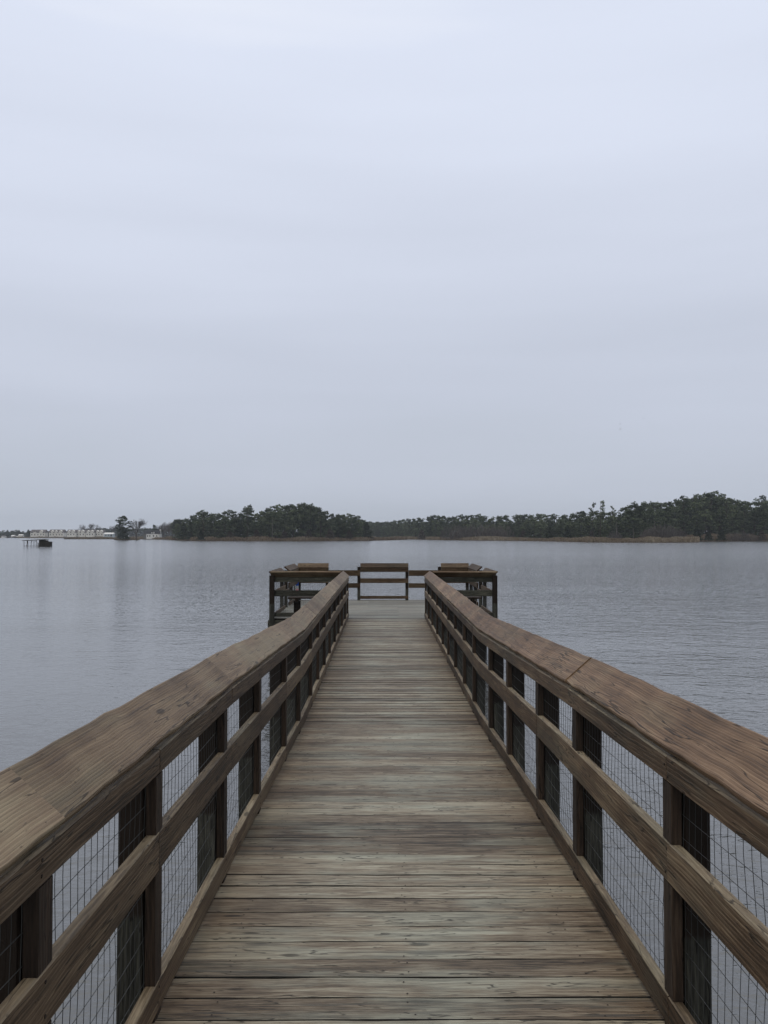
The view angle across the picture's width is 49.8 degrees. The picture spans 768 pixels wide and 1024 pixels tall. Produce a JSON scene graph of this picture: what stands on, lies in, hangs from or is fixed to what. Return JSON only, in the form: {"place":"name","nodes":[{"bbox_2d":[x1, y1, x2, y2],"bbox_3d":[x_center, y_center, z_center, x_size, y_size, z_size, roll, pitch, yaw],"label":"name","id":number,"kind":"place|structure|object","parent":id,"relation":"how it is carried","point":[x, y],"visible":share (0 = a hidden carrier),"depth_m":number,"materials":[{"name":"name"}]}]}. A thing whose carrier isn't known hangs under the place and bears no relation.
{"place":"outdoors","nodes":[
{"label":"outdoors","id":0,"kind":"place"},
{"bbox_2d":[0,536,133,537],"bbox_3d":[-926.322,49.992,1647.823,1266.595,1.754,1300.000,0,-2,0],"label":"ground","id":1,"kind":"structure","parent":0,"point":[50,537],"depth_m":1138.39,"materials":[{"name":"brown soil"}]},
{"bbox_2d":[30,530,47,536],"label":"townhouse block","id":2,"kind":"structure","parent":1,"relation":"on","point":[37,533],"depth_m":1148.84,"materials":[{"name":"beige"}]},
{"bbox_2d":[49,530,65,536],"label":"townhouse block","id":3,"kind":"structure","parent":1,"relation":"on","point":[58,533],"depth_m":1148.87,"materials":[{"name":"beige"}]},
{"bbox_2d":[66,530,77,536],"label":"townhouse block","id":4,"kind":"structure","parent":1,"relation":"on","point":[71,533],"depth_m":1118.90,"materials":[{"name":"beige"}]},
{"bbox_2d":[86,530,95,536],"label":"townhouse block","id":5,"kind":"structure","parent":1,"relation":"on","point":[90,533],"depth_m":1118.95,"materials":[{"name":"beige"}]},
{"bbox_2d":[87,528,176,536],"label":"distant woods","id":6,"kind":"object","parent":1,"relation":"on","point":[139,533],"visible":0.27,"depth_m":1403.49,"materials":[{"name":"plant"}]},
{"bbox_2d":[165,536,406,540],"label":"ground","id":7,"kind":"structure","parent":0,"point":[301,540],"depth_m":480.24,"materials":[{"name":"brown plant"}]},
{"bbox_2d":[175,523,189,539],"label":"cedar tree","id":8,"kind":"object","parent":7,"relation":"on","point":[183,532],"visible":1,"depth_m":498.74,"materials":[{"name":"green plant"}]},
{"bbox_2d":[187,521,196,536],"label":"pine tree","id":9,"kind":"object","parent":7,"relation":"on","point":[191,529],"visible":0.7,"depth_m":528.68,"materials":[{"name":"green plant"}]},
{"bbox_2d":[192,519,205,536],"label":"pine tree","id":10,"kind":"object","parent":7,"relation":"on","point":[197,526],"visible":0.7,"depth_m":522.78,"materials":[{"name":"green plant"}]},
{"bbox_2d":[200,517,211,536],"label":"pine tree","id":11,"kind":"object","parent":7,"relation":"on","point":[204,526],"visible":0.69,"depth_m":523.34,"materials":[{"name":"green plant"}]},
{"bbox_2d":[205,517,218,537],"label":"pine tree","id":12,"kind":"object","parent":7,"relation":"on","point":[210,527],"visible":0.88,"depth_m":520.75,"materials":[{"name":"green plant"}]},
{"bbox_2d":[212,519,224,537],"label":"pine tree","id":13,"kind":"object","parent":7,"relation":"on","point":[216,523],"visible":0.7,"depth_m":518.88,"materials":[{"name":"green plant"}]},
{"bbox_2d":[217,516,232,537],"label":"pine tree","id":14,"kind":"object","parent":7,"relation":"on","point":[223,526],"visible":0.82,"depth_m":514.92,"materials":[{"name":"green plant"}]},
{"bbox_2d":[225,509,238,518],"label":"pine tree","id":15,"kind":"object","parent":7,"relation":"on","point":[234,515],"visible":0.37,"depth_m":536.06,"materials":[{"name":"green plant"}]},
{"bbox_2d":[225,517,243,537],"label":"pine tree","id":16,"kind":"object","parent":7,"relation":"on","point":[233,521],"visible":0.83,"depth_m":504.79,"materials":[{"name":"green plant"}]},
{"bbox_2d":[234,518,246,537],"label":"pine tree","id":17,"kind":"object","parent":7,"relation":"on","point":[241,521],"visible":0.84,"depth_m":507.41,"materials":[{"name":"green plant"}]},
{"bbox_2d":[242,516,254,537],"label":"pine tree","id":18,"kind":"object","parent":7,"relation":"on","point":[249,524],"visible":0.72,"depth_m":500.94,"materials":[{"name":"green plant"}]},
{"bbox_2d":[242,504,254,536],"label":"pine tree","id":19,"kind":"object","parent":7,"relation":"on","point":[248,511],"visible":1,"depth_m":499.61,"materials":[{"name":"green plant"}]},
{"bbox_2d":[248,521,263,536],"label":"pine tree","id":20,"kind":"object","parent":7,"relation":"on","point":[255,524],"visible":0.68,"depth_m":496.19,"materials":[{"name":"green plant"}]},
{"bbox_2d":[256,516,266,537],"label":"pine tree","id":21,"kind":"object","parent":7,"relation":"on","point":[260,522],"visible":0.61,"depth_m":503.57,"materials":[{"name":"green plant"}]},
{"bbox_2d":[261,512,276,536],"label":"pine tree","id":22,"kind":"object","parent":7,"relation":"on","point":[265,525],"visible":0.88,"depth_m":501.23,"materials":[{"name":"green plant"}]},
{"bbox_2d":[178,513,365,537],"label":"undergrowth","id":23,"kind":"object","parent":7,"relation":"on","point":[277,530],"visible":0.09,"depth_m":519.13,"materials":[{"name":"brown plant"}]},
{"bbox_2d":[269,511,282,537],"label":"pine tree","id":24,"kind":"object","parent":7,"relation":"on","point":[278,518],"visible":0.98,"depth_m":499.82,"materials":[{"name":"green plant"}]},
{"bbox_2d":[277,512,291,537],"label":"pine tree","id":25,"kind":"object","parent":7,"relation":"on","point":[284,517],"visible":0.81,"depth_m":502.18,"materials":[{"name":"green plant"}]},
{"bbox_2d":[284,509,301,537],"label":"pine tree","id":26,"kind":"object","parent":7,"relation":"on","point":[293,523],"visible":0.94,"depth_m":500.24,"materials":[{"name":"green plant"}]},
{"bbox_2d":[292,506,311,537],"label":"pine tree","id":27,"kind":"object","parent":7,"relation":"on","point":[299,518],"visible":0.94,"depth_m":500.40,"materials":[{"name":"green plant"}]},
{"bbox_2d":[299,510,316,536],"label":"pine tree","id":28,"kind":"object","parent":7,"relation":"on","point":[307,523],"visible":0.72,"depth_m":503.83,"materials":[{"name":"green plant"}]},
{"bbox_2d":[307,510,319,536],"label":"pine tree","id":29,"kind":"object","parent":7,"relation":"on","point":[313,531],"visible":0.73,"depth_m":506.29,"materials":[{"name":"green plant"}]},
{"bbox_2d":[316,507,324,536],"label":"pine tree","id":30,"kind":"object","parent":7,"relation":"on","point":[323,517],"visible":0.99,"depth_m":502.62,"materials":[{"name":"green plant"}]},
{"bbox_2d":[315,515,329,537],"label":"pine tree","id":31,"kind":"object","parent":7,"relation":"on","point":[322,524],"visible":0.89,"depth_m":506.16,"materials":[{"name":"green plant"}]},
{"bbox_2d":[323,519,336,532],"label":"pine tree","id":32,"kind":"object","parent":7,"relation":"on","point":[334,529],"visible":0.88,"depth_m":507.40,"materials":[{"name":"green plant"}]},
{"bbox_2d":[331,518,343,537],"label":"pine tree","id":33,"kind":"object","parent":7,"relation":"on","point":[337,521],"visible":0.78,"depth_m":516.46,"materials":[{"name":"green plant"}]},
{"bbox_2d":[338,520,351,537],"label":"pine tree","id":34,"kind":"object","parent":7,"relation":"on","point":[344,522],"visible":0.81,"depth_m":518.65,"materials":[{"name":"green plant"}]},
{"bbox_2d":[346,518,357,535],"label":"pine tree","id":35,"kind":"object","parent":7,"relation":"on","point":[352,521],"visible":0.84,"depth_m":521.50,"materials":[{"name":"green plant"}]},
{"bbox_2d":[352,520,362,536],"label":"pine tree","id":36,"kind":"object","parent":7,"relation":"on","point":[359,534],"visible":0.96,"depth_m":522.53,"materials":[{"name":"green plant"}]},
{"bbox_2d":[360,522,373,537],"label":"cedar tree","id":37,"kind":"object","parent":7,"relation":"on","point":[366,531],"visible":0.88,"depth_m":513.80,"materials":[{"name":"green plant"}]},
{"bbox_2d":[0,537,767,1023],"bbox_3d":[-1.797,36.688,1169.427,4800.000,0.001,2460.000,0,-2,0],"label":"water","id":38,"kind":"structure","parent":0,"point":[90,629],"depth_m":25.98,"materials":[{"name":"grey liquid"}]},
{"bbox_2d":[22,539,51,546],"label":"duck blind","id":39,"kind":"object","parent":38,"relation":"in","point":[44,543],"visible":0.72,"depth_m":215.71,"materials":[{"name":"black wood"}]},
{"bbox_2d":[266,600,480,626],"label":"fishing platform","id":40,"kind":"structure","parent":38,"relation":"in","point":[386,609],"depth_m":21.52,"materials":[{"name":"grey wood"}]},
{"bbox_2d":[269,563,298,619],"bbox_3d":[-2.607,3.041,21.918,0.170,3.183,5.412,0,-2,0],"label":"railing","id":41,"kind":"object","parent":40,"relation":"attached to","point":[283,586],"visible":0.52,"depth_m":21.29,"materials":[{"name":"brown wood"}]},
{"bbox_2d":[288,596,313,612],"bbox_3d":[-1.650,2.250,19.755,1.240,0.459,0.429,0,-2,0],"label":"bench","id":42,"kind":"object","parent":40,"relation":"on","point":[297,602],"visible":0.4,"depth_m":19.70,"materials":[{"name":"brown wood"}]},
{"bbox_2d":[270,571,339,625],"bbox_3d":[-1.820,2.960,19.177,1.632,3.186,0.169,0,-2,0],"label":"railing","id":43,"kind":"object","parent":40,"relation":"attached to","point":[303,576],"visible":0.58,"depth_m":19.23,"materials":[{"name":"brown wood"}]},
{"bbox_2d":[298,563,468,599],"bbox_3d":[-0.023,3.120,24.694,5.122,3.184,0.169,0,-2,0],"label":"railing","id":44,"kind":"object","parent":40,"relation":"attached to","point":[388,568],"visible":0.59,"depth_m":24.66,"materials":[{"name":"brown wood"}]},
{"bbox_2d":[433,571,496,617],"bbox_3d":[1.865,2.963,19.183,1.482,3.182,0.165,0,-2,0],"label":"railing","id":45,"kind":"object","parent":40,"relation":"attached to","point":[467,576],"visible":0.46,"depth_m":19.25,"materials":[{"name":"brown wood"}]},
{"bbox_2d":[465,596,481,604],"bbox_3d":[1.690,2.250,19.761,1.240,0.459,0.429,0,-2,0],"label":"bench","id":46,"kind":"object","parent":40,"relation":"on","point":[472,598],"visible":0.29,"depth_m":19.55,"materials":[{"name":"brown wood"}]},
{"bbox_2d":[467,563,497,652],"bbox_3d":[2.569,3.041,21.926,0.170,3.184,5.412,0,-2,0],"label":"railing","id":47,"kind":"object","parent":40,"relation":"attached to","point":[472,585],"visible":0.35,"depth_m":21.26,"materials":[{"name":"brown wood"}]},
{"bbox_2d":[152,619,664,1023],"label":"pier walkway","id":48,"kind":"structure","parent":38,"relation":"in","point":[399,857],"depth_m":4.02,"materials":[{"name":"brown wood"}]},
{"bbox_2d":[0,571,348,1023],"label":"railing","id":49,"kind":"object","parent":48,"relation":"attached to","point":[64,799],"visible":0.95,"depth_m":2.88,"materials":[{"name":"brown wood"}]},
{"bbox_2d":[424,571,767,1023],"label":"railing","id":50,"kind":"object","parent":48,"relation":"attached to","point":[703,763],"visible":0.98,"depth_m":3.25,"materials":[{"name":"brown wood"}]},
{"bbox_2d":[0,0,767,535],"label":"sky","id":51,"kind":"structure","parent":0,"point":[378,261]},
{"bbox_2d":[449,526,470,538],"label":"bare shrub","id":52,"kind":"object","parent":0,"point":[458,533],"visible":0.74,"depth_m":567.93,"materials":[{"name":"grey plant"}]},
{"bbox_2d":[412,539,696,542],"bbox_3d":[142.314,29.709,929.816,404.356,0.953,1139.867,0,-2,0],"label":"ground","id":53,"kind":"structure","parent":0,"point":[578,541],"depth_m":372.64,"materials":[{"name":"brown soil"}]},
{"bbox_2d":[430,520,441,536],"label":"pine tree","id":54,"kind":"object","parent":53,"relation":"on","point":[436,524],"visible":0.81,"depth_m":657.26,"materials":[{"name":"green plant"}]},
{"bbox_2d":[440,525,461,539],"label":"bare shrub","id":55,"kind":"object","parent":53,"relation":"on","point":[449,532],"visible":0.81,"depth_m":571.75,"materials":[{"name":"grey plant"}]},
{"bbox_2d":[457,525,478,538],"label":"bare shrub","id":56,"kind":"object","parent":53,"relation":"on","point":[462,529],"visible":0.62,"depth_m":563.27,"materials":[{"name":"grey plant"}]},
{"bbox_2d":[465,524,489,536],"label":"bare shrub","id":57,"kind":"object","parent":53,"relation":"on","point":[471,531],"visible":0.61,"depth_m":557.28,"materials":[{"name":"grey plant"}]},
{"bbox_2d":[474,524,497,536],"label":"bare shrub","id":58,"kind":"object","parent":53,"relation":"on","point":[484,531],"visible":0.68,"depth_m":552.80,"materials":[{"name":"brown plant"}]},
{"bbox_2d":[493,525,515,536],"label":"bare shrub","id":59,"kind":"object","parent":53,"relation":"on","point":[502,534],"visible":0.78,"depth_m":547.68,"materials":[{"name":"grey plant"}]},
{"bbox_2d":[523,524,534,537],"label":"pine tree","id":60,"kind":"object","parent":53,"relation":"on","point":[529,528],"visible":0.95,"depth_m":529.24,"materials":[{"name":"green plant"}]},
{"bbox_2d":[367,536,699,541],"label":"marsh grass","id":61,"kind":"structure","parent":53,"relation":"on","point":[638,539],"depth_m":394.48,"materials":[{"name":"brown plant"}]},
{"bbox_2d":[533,525,546,537],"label":"pine tree","id":62,"kind":"object","parent":53,"relation":"on","point":[542,527],"visible":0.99,"depth_m":511.77,"materials":[{"name":"green plant"}]},
{"bbox_2d":[544,520,555,532],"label":"pine tree","id":63,"kind":"object","parent":53,"relation":"on","point":[550,524],"visible":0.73,"depth_m":520.75,"materials":[{"name":"green plant"}]},
{"bbox_2d":[553,518,565,536],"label":"pine tree","id":64,"kind":"object","parent":53,"relation":"on","point":[562,522],"visible":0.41,"depth_m":500.99,"materials":[{"name":"green plant"}]},
{"bbox_2d":[555,524,564,536],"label":"pine tree","id":65,"kind":"object","parent":53,"relation":"on","point":[559,531],"visible":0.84,"depth_m":485.75,"materials":[{"name":"green plant"}]},
{"bbox_2d":[563,525,572,537],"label":"cedar tree","id":66,"kind":"object","parent":53,"relation":"on","point":[566,533],"visible":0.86,"depth_m":439.34,"materials":[{"name":"green plant"}]},
{"bbox_2d":[374,503,766,537],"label":"undergrowth","id":67,"kind":"object","parent":53,"relation":"on","point":[544,536],"visible":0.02,"depth_m":511.59,"materials":[{"name":"green plant"}]},
{"bbox_2d":[571,517,588,536],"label":"pine tree","id":68,"kind":"object","parent":53,"relation":"on","point":[580,520],"visible":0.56,"depth_m":470.34,"materials":[{"name":"green plant"}]},
{"bbox_2d":[575,522,586,537],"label":"pine tree","id":69,"kind":"object","parent":53,"relation":"on","point":[579,529],"visible":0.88,"depth_m":456.36,"materials":[{"name":"green plant"}]},
{"bbox_2d":[573,511,590,524],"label":"pine tree","id":70,"kind":"object","parent":53,"relation":"on","point":[582,514],"visible":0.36,"depth_m":491.68,"materials":[{"name":"green plant"}]},
{"bbox_2d":[590,517,605,532],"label":"pine tree","id":71,"kind":"object","parent":53,"relation":"on","point":[597,521],"visible":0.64,"depth_m":464.48,"materials":[{"name":"green plant"}]},
{"bbox_2d":[595,500,604,536],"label":"pine tree","id":72,"kind":"object","parent":53,"relation":"on","point":[602,506],"visible":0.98,"depth_m":452.06,"materials":[{"name":"green plant"}]},
{"bbox_2d":[600,524,611,537],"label":"pine tree","id":73,"kind":"object","parent":53,"relation":"on","point":[607,528],"visible":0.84,"depth_m":444.13,"materials":[{"name":"green plant"}]},
{"bbox_2d":[611,522,623,536],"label":"pine tree","id":74,"kind":"object","parent":53,"relation":"on","point":[617,528],"visible":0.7,"depth_m":441.90,"materials":[{"name":"green plant"}]},
{"bbox_2d":[620,509,634,534],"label":"pine tree","id":75,"kind":"object","parent":53,"relation":"on","point":[625,513],"visible":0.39,"depth_m":454.21,"materials":[{"name":"green plant"}]},
{"bbox_2d":[621,515,635,537],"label":"pine tree","id":76,"kind":"object","parent":53,"relation":"on","point":[626,522],"visible":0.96,"depth_m":439.90,"materials":[{"name":"green plant"}]},
{"bbox_2d":[630,518,646,537],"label":"pine tree","id":77,"kind":"object","parent":53,"relation":"on","point":[638,527],"visible":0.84,"depth_m":439.34,"materials":[{"name":"green plant"}]},
{"bbox_2d":[631,506,648,536],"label":"pine tree","id":78,"kind":"object","parent":53,"relation":"on","point":[641,514],"visible":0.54,"depth_m":458.52,"materials":[{"name":"green plant"}]},
{"bbox_2d":[642,506,658,533],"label":"pine tree","id":79,"kind":"object","parent":53,"relation":"on","point":[649,510],"visible":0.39,"depth_m":464.98,"materials":[{"name":"green plant"}]},
{"bbox_2d":[648,501,660,511],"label":"pine tree","id":80,"kind":"object","parent":53,"relation":"on","point":[654,505],"visible":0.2,"depth_m":492.03,"materials":[{"name":"green plant"}]},
{"bbox_2d":[644,525,669,537],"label":"bare shrub","id":81,"kind":"object","parent":53,"relation":"on","point":[654,534],"visible":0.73,"depth_m":410.35,"materials":[{"name":"brown plant"}]},
{"bbox_2d":[650,523,677,536],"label":"bare shrub","id":82,"kind":"object","parent":53,"relation":"on","point":[670,531],"visible":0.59,"depth_m":409.02,"materials":[{"name":"brown plant"}]},
{"bbox_2d":[659,507,677,528],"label":"pine tree","id":83,"kind":"object","parent":53,"relation":"on","point":[668,510],"visible":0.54,"depth_m":472.08,"materials":[{"name":"green plant"}]},
{"bbox_2d":[676,495,695,536],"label":"pine tree","id":84,"kind":"object","parent":53,"relation":"on","point":[683,503],"visible":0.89,"depth_m":485.83,"materials":[{"name":"green plant"}]},
{"bbox_2d":[677,502,695,534],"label":"pine tree","id":85,"kind":"object","parent":53,"relation":"on","point":[688,505],"visible":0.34,"depth_m":486.31,"materials":[{"name":"green plant"}]},
{"bbox_2d":[688,510,704,534],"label":"pine tree","id":86,"kind":"object","parent":53,"relation":"on","point":[695,516],"visible":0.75,"depth_m":475.61,"materials":[{"name":"green plant"}]},
{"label":"ground","id":87,"kind":"structure","parent":0,"visible":0},
{"bbox_2d":[114,516,131,537],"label":"pine tree","id":88,"kind":"object","parent":87,"relation":"on","point":[123,521],"visible":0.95,"depth_m":576.99,"materials":[{"name":"green plant"}]},
{"bbox_2d":[117,527,129,538],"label":"cedar tree","id":89,"kind":"object","parent":87,"relation":"on","point":[124,533],"visible":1,"depth_m":574.26,"materials":[{"name":"green plant"}]},
{"bbox_2d":[128,519,146,539],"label":"bare tree","id":90,"kind":"object","parent":87,"relation":"on","point":[139,524],"visible":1,"depth_m":578.86,"materials":[{"name":"grey plant"}]},
{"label":"ground","id":91,"kind":"structure","parent":0,"visible":0},
{"bbox_2d":[696,509,714,532],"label":"pine tree","id":92,"kind":"object","parent":91,"relation":"on","point":[705,513],"visible":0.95,"depth_m":475.37,"materials":[{"name":"green plant"}]},
{"bbox_2d":[697,491,725,532],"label":"pine tree","id":93,"kind":"object","parent":91,"relation":"on","point":[711,495],"visible":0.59,"depth_m":489.71,"materials":[{"name":"green plant"}]},
{"bbox_2d":[706,500,725,534],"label":"pine tree","id":94,"kind":"object","parent":91,"relation":"on","point":[715,508],"visible":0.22,"depth_m":494.02,"materials":[{"name":"green plant"}]},
{"bbox_2d":[709,509,729,535],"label":"pine tree","id":95,"kind":"object","parent":91,"relation":"on","point":[720,518],"visible":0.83,"depth_m":475.68,"materials":[{"name":"green plant"}]},
{"bbox_2d":[716,530,727,540],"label":"cedar tree","id":96,"kind":"object","parent":91,"relation":"on","point":[721,535],"visible":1,"depth_m":444.23,"materials":[{"name":"green plant"}]},
{"bbox_2d":[686,533,767,540],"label":"marsh grass","id":97,"kind":"structure","parent":91,"relation":"on","point":[716,538],"depth_m":456.85,"materials":[{"name":"brown plant"}]},
{"bbox_2d":[718,493,737,528],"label":"pine tree","id":98,"kind":"object","parent":91,"relation":"on","point":[722,500],"visible":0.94,"depth_m":490.23,"materials":[{"name":"green plant"}]},
{"bbox_2d":[721,498,736,524],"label":"pine tree","id":99,"kind":"object","parent":91,"relation":"on","point":[732,511],"visible":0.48,"depth_m":495.27,"materials":[{"name":"green plant"}]},
{"bbox_2d":[747,510,764,535],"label":"pine tree","id":100,"kind":"object","parent":91,"relation":"on","point":[751,520],"visible":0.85,"depth_m":485.08,"materials":[{"name":"green plant"}]},
{"bbox_2d":[752,505,767,534],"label":"pine tree","id":101,"kind":"object","parent":91,"relation":"on","point":[762,511],"visible":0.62,"depth_m":485.82,"materials":[{"name":"green plant"}]},
{"bbox_2d":[752,495,767,518],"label":"pine tree","id":102,"kind":"object","parent":91,"relation":"on","point":[763,497],"visible":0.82,"depth_m":487.34,"materials":[{"name":"green plant"}]},
{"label":"ground","id":103,"kind":"structure","parent":0,"visible":0},
{"bbox_2d":[64,537,164,538],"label":"marsh grass","id":104,"kind":"structure","parent":103,"relation":"on","point":[108,538],"depth_m":735.67,"materials":[{"name":"brown plant"}]},
{"bbox_2d":[146,529,161,538],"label":"farmhouse","id":105,"kind":"object","parent":103,"relation":"on","point":[150,534],"visible":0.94,"depth_m":689.46,"materials":[{"name":"white paint"}]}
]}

